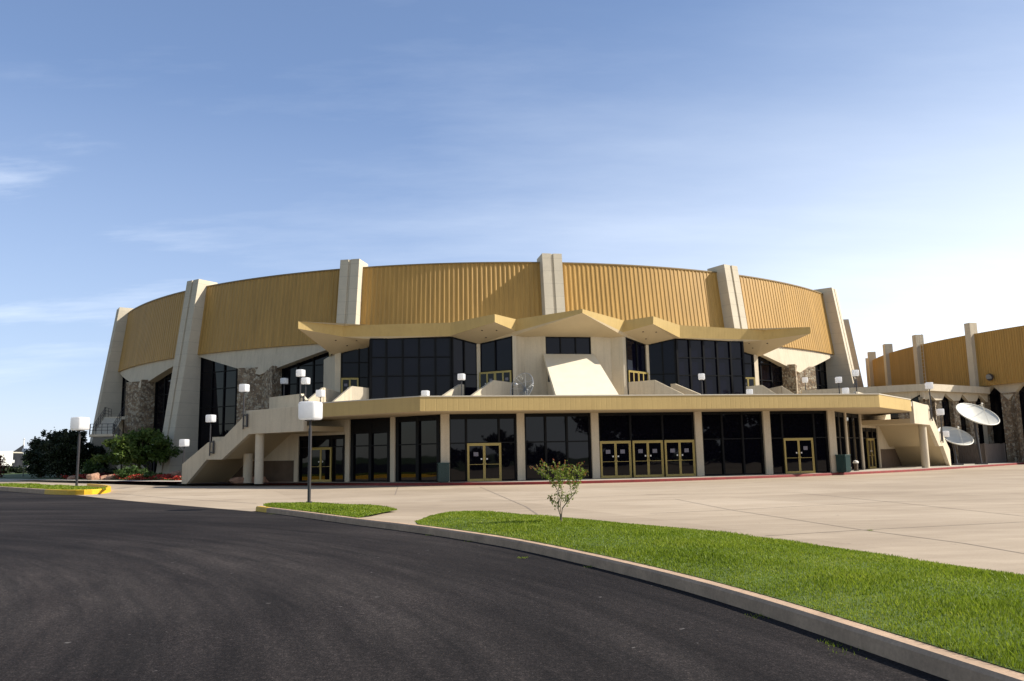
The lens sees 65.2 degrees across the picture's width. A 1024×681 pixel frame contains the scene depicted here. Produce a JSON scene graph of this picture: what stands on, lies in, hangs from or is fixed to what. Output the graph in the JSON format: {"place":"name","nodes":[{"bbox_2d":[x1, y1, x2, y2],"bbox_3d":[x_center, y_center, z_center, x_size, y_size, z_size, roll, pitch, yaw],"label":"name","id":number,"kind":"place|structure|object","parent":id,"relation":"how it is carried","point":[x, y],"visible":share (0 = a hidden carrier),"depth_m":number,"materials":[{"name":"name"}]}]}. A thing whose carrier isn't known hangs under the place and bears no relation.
{"place":"outdoors","nodes":[
{"label":"outdoors","id":0,"kind":"place"},
{"bbox_2d":[0,472,69,479],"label":"lawn","id":1,"kind":"structure","parent":0,"point":[17,476],"depth_m":96.30,"materials":[{"name":"green plant"}]},
{"bbox_2d":[6,479,286,483],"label":"garden ground","id":2,"kind":"structure","parent":0,"point":[164,482],"depth_m":57.59,"materials":[{"name":"brown soil"}]},
{"bbox_2d":[0,454,13,477],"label":"shrub","id":3,"kind":"object","parent":2,"relation":"on","point":[3,465],"visible":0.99,"depth_m":94.25,"materials":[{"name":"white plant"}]},
{"bbox_2d":[0,464,28,473],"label":"hedge","id":4,"kind":"object","parent":2,"relation":"on","point":[17,469],"visible":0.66,"depth_m":137.57,"materials":[{"name":"green plant"}]},
{"bbox_2d":[21,436,49,477],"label":"dark juniper","id":5,"kind":"object","parent":2,"relation":"on","point":[34,467],"visible":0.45,"depth_m":88.41,"materials":[{"name":"green plant"}]},
{"bbox_2d":[34,427,81,477],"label":"dark juniper","id":6,"kind":"object","parent":2,"relation":"on","point":[59,453],"visible":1,"depth_m":85.64,"materials":[{"name":"green plant"}]},
{"bbox_2d":[66,430,94,476],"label":"dark juniper","id":7,"kind":"object","parent":2,"relation":"on","point":[86,448],"visible":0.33,"depth_m":89.15,"materials":[{"name":"green plant"}]},
{"bbox_2d":[80,459,104,474],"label":"shrub","id":8,"kind":"object","parent":2,"relation":"on","point":[89,467],"visible":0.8,"depth_m":80.96,"materials":[{"name":"green plant"}]},
{"bbox_2d":[86,473,99,479],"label":"garden rock","id":9,"kind":"object","parent":2,"relation":"on","point":[94,476],"visible":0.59,"depth_m":70.75,"materials":[{"name":"stone"}]},
{"bbox_2d":[87,445,108,473],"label":"dark juniper","id":10,"kind":"object","parent":2,"relation":"on","point":[98,450],"visible":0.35,"depth_m":90.72,"materials":[{"name":"green plant"}]},
{"bbox_2d":[93,467,121,474],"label":"shrub","id":11,"kind":"object","parent":2,"relation":"on","point":[107,470],"visible":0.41,"depth_m":73.73,"materials":[{"name":"green plant"}]},
{"bbox_2d":[60,473,181,479],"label":"red flowers","id":12,"kind":"object","parent":2,"relation":"on","point":[159,476],"visible":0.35,"depth_m":67.14,"materials":[{"name":"red plant"}]},
{"bbox_2d":[60,476,181,479],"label":"flower leaves","id":13,"kind":"object","parent":2,"relation":"on","point":[132,478],"visible":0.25,"depth_m":67.31,"materials":[{"name":"red plant"}]},
{"bbox_2d":[111,465,153,477],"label":"shrub","id":14,"kind":"object","parent":2,"relation":"on","point":[126,471],"visible":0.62,"depth_m":69.53,"materials":[{"name":"green plant"}]},
{"bbox_2d":[90,427,182,468],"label":"shrub","id":15,"kind":"object","parent":2,"relation":"on","point":[137,448],"visible":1,"depth_m":74.49,"materials":[{"name":"green plant"}]},
{"bbox_2d":[137,471,163,477],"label":"shrub","id":16,"kind":"object","parent":2,"relation":"on","point":[146,474],"visible":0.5,"depth_m":68.37,"materials":[{"name":"green plant"}]},
{"bbox_2d":[171,471,180,476],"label":"garden rock","id":17,"kind":"object","parent":2,"relation":"on","point":[175,473],"visible":0.49,"depth_m":67.32,"materials":[{"name":"stone"}]},
{"bbox_2d":[229,476,268,484],"bbox_3d":[-17.279,9.213,52.592,2.550,0.609,1.077,3,-9,-26],"label":"garden rock","id":18,"kind":"object","parent":2,"relation":"on","point":[238,480],"visible":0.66,"depth_m":51.95,"materials":[{"name":"stone"}]},
{"bbox_2d":[8,479,497,482],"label":"walkway","id":19,"kind":"structure","parent":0,"point":[294,482],"depth_m":50.20,"materials":[{"name":"concrete"}]},
{"bbox_2d":[437,463,449,482],"bbox_3d":[-3.922,7.545,45.721,0.680,1.115,0.680,0,-8,-10],"label":"litter bin","id":20,"kind":"object","parent":19,"relation":"on","point":[443,472],"visible":0.99,"depth_m":45.42,"materials":[{"name":"green metal"}]},
{"bbox_2d":[324,510,471,531],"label":"path","id":21,"kind":"structure","parent":0,"point":[408,517],"depth_m":21.10,"materials":[{"name":"concrete"}]},
{"bbox_2d":[0,491,948,680],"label":"road","id":22,"kind":"structure","parent":0,"point":[97,589],"depth_m":8.36,"materials":[{"name":"black asphalt"}]},
{"bbox_2d":[266,507,1023,680],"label":"kerb","id":23,"kind":"structure","parent":22,"relation":"on","point":[939,662],"depth_m":7.76,"materials":[{"name":"concrete"}]},
{"bbox_2d":[0,464,1023,673],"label":"plaza","id":24,"kind":"structure","parent":0,"point":[975,490],"depth_m":25.69,"materials":[{"name":"concrete"}]},
{"bbox_2d":[0,486,44,493],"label":"kerb","id":25,"kind":"structure","parent":24,"relation":"on","point":[24,490],"depth_m":46.69,"materials":[{"name":"concrete"}]},
{"bbox_2d":[0,479,100,482],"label":"kerb","id":26,"kind":"structure","parent":24,"relation":"on","point":[47,481],"depth_m":74.36,"materials":[{"name":"concrete"}]},
{"bbox_2d":[44,484,110,494],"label":"painted kerb","id":27,"kind":"structure","parent":24,"relation":"on","point":[76,492],"depth_m":42.16,"materials":[{"name":"yellow paint"}]},
{"bbox_2d":[89,407,150,471],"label":"outside stair","id":28,"kind":"object","parent":24,"relation":"on","point":[108,426],"visible":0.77,"depth_m":85.56,"materials":[{"name":"beige concrete"}]},
{"bbox_2d":[256,506,269,511],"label":"painted kerb","id":29,"kind":"structure","parent":24,"relation":"on","point":[261,508],"depth_m":25.08,"materials":[{"name":"yellow paint"}]},
{"bbox_2d":[83,253,950,483],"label":"arena building","id":30,"kind":"structure","parent":24,"relation":"on","point":[613,360],"depth_m":67.42,"materials":[{"name":"beige concrete"}]},
{"bbox_2d":[121,377,128,415],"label":"window","id":31,"kind":"structure","parent":30,"relation":"in","point":[124,380],"depth_m":94.13,"materials":[{"name":"black glass"}]},
{"bbox_2d":[152,373,171,472],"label":"window","id":32,"kind":"structure","parent":30,"relation":"in","point":[162,387],"depth_m":85.45,"materials":[{"name":"black glass"}]},
{"bbox_2d":[179,439,189,462],"bbox_3d":[-21.880,7.901,53.441,0.635,2.592,0.500,-4,-9,17],"label":"cube lamp","id":33,"kind":"object","parent":30,"relation":"attached to","point":[184,443],"visible":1,"depth_m":53.42,"materials":[{"name":"white plastic"}]},
{"bbox_2d":[205,415,215,455],"bbox_3d":[-19.500,6.137,51.855,0.635,2.642,0.500,-4,-9,17],"label":"cube lamp","id":34,"kind":"object","parent":30,"relation":"attached to","point":[210,419],"visible":1,"depth_m":51.78,"materials":[{"name":"white plastic"}]},
{"bbox_2d":[198,357,237,449],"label":"window","id":35,"kind":"structure","parent":30,"relation":"in","point":[218,381],"depth_m":79.32,"materials":[{"name":"black glass"}]},
{"bbox_2d":[239,384,249,428],"bbox_3d":[-16.903,4.181,50.575,0.635,2.852,0.500,-4,-9,17],"label":"cube lamp","id":36,"kind":"object","parent":30,"relation":"attached to","point":[244,388],"visible":1,"depth_m":50.52,"materials":[{"name":"white plastic"}]},
{"bbox_2d":[280,378,287,395],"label":"cube lamp","id":37,"kind":"object","parent":30,"relation":"on","point":[284,381],"visible":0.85,"depth_m":65.94,"materials":[{"name":"white plastic"}]},
{"bbox_2d":[296,369,304,401],"bbox_3d":[-14.621,3.410,55.492,0.635,2.792,0.500,-4,-9,17],"label":"cube lamp","id":38,"kind":"object","parent":30,"relation":"attached to","point":[300,373],"visible":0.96,"depth_m":55.46,"materials":[{"name":"white plastic"}]},
{"bbox_2d":[301,377,309,396],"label":"cube lamp","id":39,"kind":"object","parent":30,"relation":"on","point":[305,381],"visible":0.85,"depth_m":57.44,"materials":[{"name":"white plastic"}]},
{"bbox_2d":[281,352,331,398],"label":"window","id":40,"kind":"structure","parent":30,"relation":"in","point":[313,367],"depth_m":75.67,"materials":[{"name":"black glass"}]},
{"bbox_2d":[316,390,324,401],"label":"cube lamp","id":41,"kind":"object","parent":30,"relation":"on","point":[320,393],"visible":0.84,"depth_m":54.88,"materials":[{"name":"white plastic"}]},
{"bbox_2d":[311,447,331,481],"bbox_3d":[-12.322,7.996,51.529,1.850,2.200,0.125,-6,-10,31],"label":"entrance door","id":42,"kind":"structure","parent":30,"relation":"in","point":[321,458],"depth_m":51.48,"materials":[{"name":"gold metal"}]},
{"bbox_2d":[299,435,344,481],"bbox_3d":[-12.287,7.633,51.711,4.089,2.970,0.160,-6,-9,30],"label":"window","id":43,"kind":"structure","parent":30,"relation":"in","point":[337,442],"depth_m":51.50,"materials":[{"name":"black glass"}]},
{"bbox_2d":[341,378,358,392],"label":"entrance door","id":44,"kind":"structure","parent":30,"relation":"in","point":[346,383],"depth_m":67.85,"materials":[{"name":"gold metal"}]},
{"bbox_2d":[340,347,368,392],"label":"window","id":45,"kind":"structure","parent":30,"relation":"in","point":[354,363],"depth_m":68.24,"materials":[{"name":"black glass"}]},
{"bbox_2d":[350,418,389,481],"bbox_3d":[-8.772,6.805,49.682,3.223,3.900,0.160,-6,-10,31],"label":"window","id":46,"kind":"structure","parent":30,"relation":"in","point":[370,438],"depth_m":49.67,"materials":[{"name":"black glass"}]},
{"bbox_2d":[369,337,451,398],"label":"window","id":47,"kind":"structure","parent":30,"relation":"in","point":[399,367],"depth_m":66.00,"materials":[{"name":"black glass"}]},
{"bbox_2d":[396,415,439,481],"bbox_3d":[-5.591,6.445,47.602,3.500,3.900,0.160,-7,-10,35],"label":"window","id":48,"kind":"structure","parent":30,"relation":"in","point":[417,437],"depth_m":47.61,"materials":[{"name":"black glass"}]},
{"bbox_2d":[421,390,429,395],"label":"cube lamp","id":49,"kind":"object","parent":30,"relation":"on","point":[425,392],"visible":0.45,"depth_m":57.59,"materials":[{"name":"white plastic"}]},
{"bbox_2d":[457,373,464,395],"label":"cube lamp","id":50,"kind":"object","parent":30,"relation":"on","point":[461,377],"visible":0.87,"depth_m":60.54,"materials":[{"name":"white plastic"}]},
{"bbox_2d":[452,337,476,395],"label":"window","id":51,"kind":"structure","parent":30,"relation":"in","point":[464,353],"depth_m":66.93,"materials":[{"name":"black glass"}]},
{"bbox_2d":[449,414,516,481],"bbox_3d":[-1.716,6.263,46.850,4.030,3.900,0.160,0,-8,-10],"label":"window","id":52,"kind":"structure","parent":30,"relation":"in","point":[464,429],"depth_m":46.96,"materials":[{"name":"black glass"}]},
{"bbox_2d":[467,443,501,481],"bbox_3d":[-1.613,7.086,46.612,2.000,2.200,0.125,0,-8,-10],"label":"entrance door","id":53,"kind":"structure","parent":30,"relation":"in","point":[483,459],"depth_m":46.61,"materials":[{"name":"gold metal"}]},
{"bbox_2d":[479,371,494,388],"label":"entrance door","id":54,"kind":"structure","parent":30,"relation":"in","point":[484,377],"depth_m":66.96,"materials":[{"name":"gold metal"}]},
{"bbox_2d":[480,336,512,393],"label":"window","id":55,"kind":"structure","parent":30,"relation":"in","point":[495,355],"depth_m":66.86,"materials":[{"name":"black glass"}]},
{"bbox_2d":[495,370,511,381],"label":"entrance door","id":56,"kind":"structure","parent":30,"relation":"in","point":[506,376],"depth_m":66.16,"materials":[{"name":"gold metal"}]},
{"bbox_2d":[510,373,533,394],"bbox_3d":[0.708,3.684,57.426,1.936,2.770,1.247,-3,-8,13],"label":"dish","id":57,"kind":"object","parent":30,"relation":"on","point":[526,388],"visible":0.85,"depth_m":57.74,"materials":[{"name":"metal"}]},
{"bbox_2d":[524,413,591,479],"bbox_3d":[2.724,6.296,47.665,4.080,3.900,0.160,0,-8,-10],"label":"window","id":58,"kind":"structure","parent":30,"relation":"in","point":[561,437],"depth_m":47.71,"materials":[{"name":"black glass"}]},
{"bbox_2d":[545,337,590,353],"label":"window","id":59,"kind":"structure","parent":30,"relation":"in","point":[554,345],"depth_m":67.81,"materials":[{"name":"black glass"}]},
{"bbox_2d":[600,441,631,477],"bbox_3d":[6.236,7.144,48.051,1.920,2.200,0.125,0,-8,-10],"label":"entrance door","id":60,"kind":"structure","parent":30,"relation":"in","point":[615,456],"depth_m":48.05,"materials":[{"name":"gold metal"}]},
{"bbox_2d":[628,370,638,381],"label":"entrance door","id":61,"kind":"structure","parent":30,"relation":"in","point":[633,376],"depth_m":68.16,"materials":[{"name":"gold metal"}]},
{"bbox_2d":[625,337,645,394],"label":"window","id":62,"kind":"structure","parent":30,"relation":"in","point":[635,351],"depth_m":69.00,"materials":[{"name":"black glass"}]},
{"bbox_2d":[639,371,648,380],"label":"entrance door","id":63,"kind":"structure","parent":30,"relation":"in","point":[643,376],"depth_m":69.36,"materials":[{"name":"gold metal"}]},
{"bbox_2d":[598,412,696,477],"bbox_3d":[8.206,6.337,48.671,6.140,3.900,0.160,0,-8,-10],"label":"window","id":64,"kind":"structure","parent":30,"relation":"in","point":[643,426],"depth_m":48.83,"materials":[{"name":"black glass"}]},
{"bbox_2d":[632,440,663,477],"bbox_3d":[8.242,7.159,48.419,1.920,2.200,0.125,0,-8,-10],"label":"entrance door","id":65,"kind":"structure","parent":30,"relation":"in","point":[648,461],"depth_m":48.42,"materials":[{"name":"gold metal"}]},
{"bbox_2d":[649,339,676,386],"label":"window","id":66,"kind":"structure","parent":30,"relation":"in","point":[662,355],"depth_m":70.09,"materials":[{"name":"black glass"}]},
{"bbox_2d":[664,440,695,476],"bbox_3d":[10.249,7.173,48.787,1.920,2.200,0.125,0,-8,-10],"label":"entrance door","id":67,"kind":"structure","parent":30,"relation":"in","point":[679,454],"depth_m":48.78,"materials":[{"name":"gold metal"}]},
{"bbox_2d":[698,373,704,393],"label":"cube lamp","id":68,"kind":"object","parent":30,"relation":"on","point":[701,376],"visible":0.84,"depth_m":64.04,"materials":[{"name":"white plastic"}]},
{"bbox_2d":[675,338,745,393],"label":"window","id":69,"kind":"structure","parent":30,"relation":"in","point":[722,363],"depth_m":70.77,"materials":[{"name":"black glass"}]},
{"bbox_2d":[701,411,764,475],"bbox_3d":[13.681,6.377,49.674,4.080,3.900,0.160,0,-8,-10],"label":"window","id":70,"kind":"structure","parent":30,"relation":"in","point":[733,444],"depth_m":49.70,"materials":[{"name":"black glass"}]},
{"bbox_2d":[744,352,754,376],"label":"window","id":71,"kind":"structure","parent":30,"relation":"in","point":[749,358],"depth_m":74.86,"materials":[{"name":"black glass"}]},
{"bbox_2d":[746,377,754,386],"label":"entrance door","id":72,"kind":"structure","parent":30,"relation":"in","point":[750,381],"depth_m":74.48,"materials":[{"name":"gold metal"}]},
{"bbox_2d":[758,356,782,387],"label":"window","id":73,"kind":"structure","parent":30,"relation":"in","point":[770,374],"depth_m":82.20,"materials":[{"name":"black glass"}]},
{"bbox_2d":[783,438,814,473],"bbox_3d":[18.030,7.231,50.215,2.000,2.200,0.125,0,-8,-10],"label":"entrance door","id":74,"kind":"structure","parent":30,"relation":"in","point":[798,452],"depth_m":50.21,"materials":[{"name":"gold metal"}]},
{"bbox_2d":[769,411,830,473],"bbox_3d":[18.098,6.409,50.484,3.980,3.900,0.160,0,-8,-10],"label":"window","id":75,"kind":"structure","parent":30,"relation":"in","point":[783,424],"depth_m":50.60,"materials":[{"name":"black glass"}]},
{"bbox_2d":[802,377,807,389],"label":"cube lamp","id":76,"kind":"object","parent":30,"relation":"on","point":[805,380],"visible":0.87,"depth_m":74.40,"materials":[{"name":"white plastic"}]},
{"bbox_2d":[813,361,827,388],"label":"window","id":77,"kind":"structure","parent":30,"relation":"in","point":[820,369],"depth_m":90.24,"materials":[{"name":"black glass"}]},
{"bbox_2d":[835,377,841,393],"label":"cube lamp","id":78,"kind":"object","parent":30,"relation":"on","point":[838,380],"visible":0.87,"depth_m":65.04,"materials":[{"name":"white plastic"}]},
{"bbox_2d":[834,411,846,454],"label":"window","id":79,"kind":"structure","parent":30,"relation":"in","point":[839,416],"depth_m":53.36,"materials":[{"name":"black glass"}]},
{"bbox_2d":[842,388,848,393],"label":"cube lamp","id":80,"kind":"object","parent":30,"relation":"on","point":[845,390],"visible":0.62,"depth_m":62.05,"materials":[{"name":"white plastic"}]},
{"bbox_2d":[846,413,862,470],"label":"window","id":81,"kind":"structure","parent":30,"relation":"in","point":[852,419],"depth_m":55.84,"materials":[{"name":"black glass"}]},
{"bbox_2d":[852,370,858,390],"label":"cube lamp","id":82,"kind":"object","parent":30,"relation":"attached to","point":[855,373],"visible":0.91,"depth_m":63.15,"materials":[{"name":"white plastic"}]},
{"bbox_2d":[862,428,878,468],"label":"window","id":83,"kind":"structure","parent":30,"relation":"in","point":[867,432],"depth_m":59.05,"materials":[{"name":"black glass"}]},
{"bbox_2d":[866,438,876,468],"bbox_3d":[26.353,8.281,58.621,0.125,2.200,1.850,-7,-10,38],"label":"entrance door","id":84,"kind":"structure","parent":30,"relation":"in","point":[870,442],"depth_m":58.54,"materials":[{"name":"gold metal"}]},
{"bbox_2d":[925,382,932,420],"bbox_3d":[31.063,4.531,59.348,0.500,2.852,0.625,-4,-9,17],"label":"cube lamp","id":85,"kind":"object","parent":30,"relation":"attached to","point":[929,385],"visible":1,"depth_m":59.34,"materials":[{"name":"white plastic"}]},
{"bbox_2d":[936,409,943,442],"bbox_3d":[33.009,6.545,61.457,0.500,2.592,0.625,-4,-9,17],"label":"cube lamp","id":86,"kind":"object","parent":30,"relation":"attached to","point":[940,412],"visible":1,"depth_m":61.43,"materials":[{"name":"white plastic"}]},
{"bbox_2d":[101,462,1023,485],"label":"painted kerb","id":87,"kind":"structure","parent":24,"relation":"on","point":[615,481],"depth_m":46.73,"materials":[{"name":"red paint"}]},
{"bbox_2d":[116,487,1019,552],"bbox_3d":[-1.627,6.304,32.414,15.457,0.001,43.668,7,-11,-43],"label":"expansion joint","id":88,"kind":"object","parent":24,"relation":"on","point":[729,509],"visible":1,"depth_m":22.26,"materials":[{"name":"grey concrete"}]},
{"bbox_2d":[425,530,872,658],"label":"grass weeds","id":89,"kind":"object","parent":24,"relation":"on","point":[827,643],"depth_m":7.71,"materials":[{"name":"green plant"}]},
{"bbox_2d":[801,384,989,463],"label":"link block","id":90,"kind":"structure","parent":24,"relation":"on","point":[947,398],"depth_m":70.91,"materials":[{"name":"beige concrete"}]},
{"bbox_2d":[890,396,917,418],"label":"window","id":91,"kind":"structure","parent":90,"relation":"in","point":[893,416],"depth_m":70.09,"materials":[{"name":"black glass"}]},
{"bbox_2d":[917,391,983,463],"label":"window","id":92,"kind":"structure","parent":90,"relation":"in","point":[945,402],"depth_m":71.35,"materials":[{"name":"black glass"}]},
{"bbox_2d":[865,323,1023,461],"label":"round hall","id":93,"kind":"structure","parent":24,"relation":"on","point":[972,356],"depth_m":75.16,"materials":[{"name":"metal"}]},
{"bbox_2d":[986,374,993,380],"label":"floodlight","id":94,"kind":"object","parent":93,"relation":"attached to","point":[989,377],"visible":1,"depth_m":73.55,"materials":[{"name":"metal"}]},
{"bbox_2d":[989,386,1023,461],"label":"window","id":95,"kind":"structure","parent":93,"relation":"in","point":[995,397],"depth_m":74.06,"materials":[{"name":"black glass"}]},
{"bbox_2d":[0,0,1023,453],"label":"sky","id":96,"kind":"structure","parent":0,"point":[871,152],"materials":[{"name":"blue"}]},
{"bbox_2d":[160,462,1021,482],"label":"front walk","id":97,"kind":"structure","parent":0,"point":[898,468],"depth_m":48.62,"materials":[{"name":"concrete"}]},
{"bbox_2d":[835,454,850,472],"bbox_3d":[20.851,7.737,50.334,0.680,1.115,0.680,6,-11,-39],"label":"litter bin","id":98,"kind":"object","parent":97,"relation":"on","point":[843,463],"visible":1,"depth_m":50.11,"materials":[{"name":"green metal"}]},
{"bbox_2d":[853,460,858,470],"bbox_3d":[23.079,8.391,53.680,0.370,0.700,0.380,-1,-8,0],"label":"ash urn","id":99,"kind":"object","parent":97,"relation":"on","point":[855,462],"visible":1,"depth_m":53.57,"materials":[{"name":"beige concrete"}]},
{"bbox_2d":[938,427,973,464],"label":"satellite dish","id":100,"kind":"object","parent":97,"relation":"on","point":[957,436],"visible":0.85,"depth_m":65.52,"materials":[{"name":"paint"}]},
{"bbox_2d":[956,403,999,463],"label":"satellite dish","id":101,"kind":"object","parent":97,"relation":"on","point":[974,413],"visible":0.99,"depth_m":66.87,"materials":[{"name":"paint"}]},
{"bbox_2d":[958,443,1006,463],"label":"board fence","id":102,"kind":"object","parent":97,"relation":"on","point":[993,453],"visible":0.72,"depth_m":70.23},
{"bbox_2d":[263,502,1023,672],"bbox_3d":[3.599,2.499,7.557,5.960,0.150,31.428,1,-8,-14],"label":"grass ground","id":103,"kind":"structure","parent":0,"point":[849,602],"depth_m":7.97,"materials":[{"name":"plant"}]},
{"bbox_2d":[529,458,588,521],"bbox_3d":[0.998,3.140,16.791,1.240,1.327,0.671,-1,-8,0],"label":"crape myrtle","id":104,"kind":"object","parent":103,"relation":"on","point":[570,476],"visible":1,"depth_m":16.77,"materials":[{"name":"green plant"}]},
{"label":"ground","id":105,"kind":"structure","parent":0,"visible":0},
{"bbox_2d":[0,438,25,472],"bbox_3d":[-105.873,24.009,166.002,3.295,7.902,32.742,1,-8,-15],"label":"chapel","id":106,"kind":"structure","parent":105,"relation":"on","point":[16,455],"depth_m":169.47,"materials":[{"name":"paint"}]},
{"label":"grass ground","id":107,"kind":"structure","parent":0,"visible":0},
{"bbox_2d":[0,483,106,489],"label":"grass","id":108,"kind":"structure","parent":107,"relation":"on","point":[44,486],"depth_m":45.82,"materials":[{"name":"green plant"}]},
{"bbox_2d":[70,417,89,485],"bbox_3d":[-25.235,6.469,46.571,0.780,3.998,0.780,-5,-9,23],"label":"cube lamp","id":109,"kind":"object","parent":107,"relation":"on","point":[79,424],"visible":0.91,"depth_m":46.49,"materials":[{"name":"white plastic"}]},
{"bbox_2d":[298,401,322,502],"bbox_3d":[-6.756,3.722,26.738,0.630,3.356,0.630,-3,-9,16],"label":"cube lamp","id":110,"kind":"object","parent":107,"relation":"on","point":[310,411],"visible":0.96,"depth_m":26.66,"materials":[{"name":"white plastic"}]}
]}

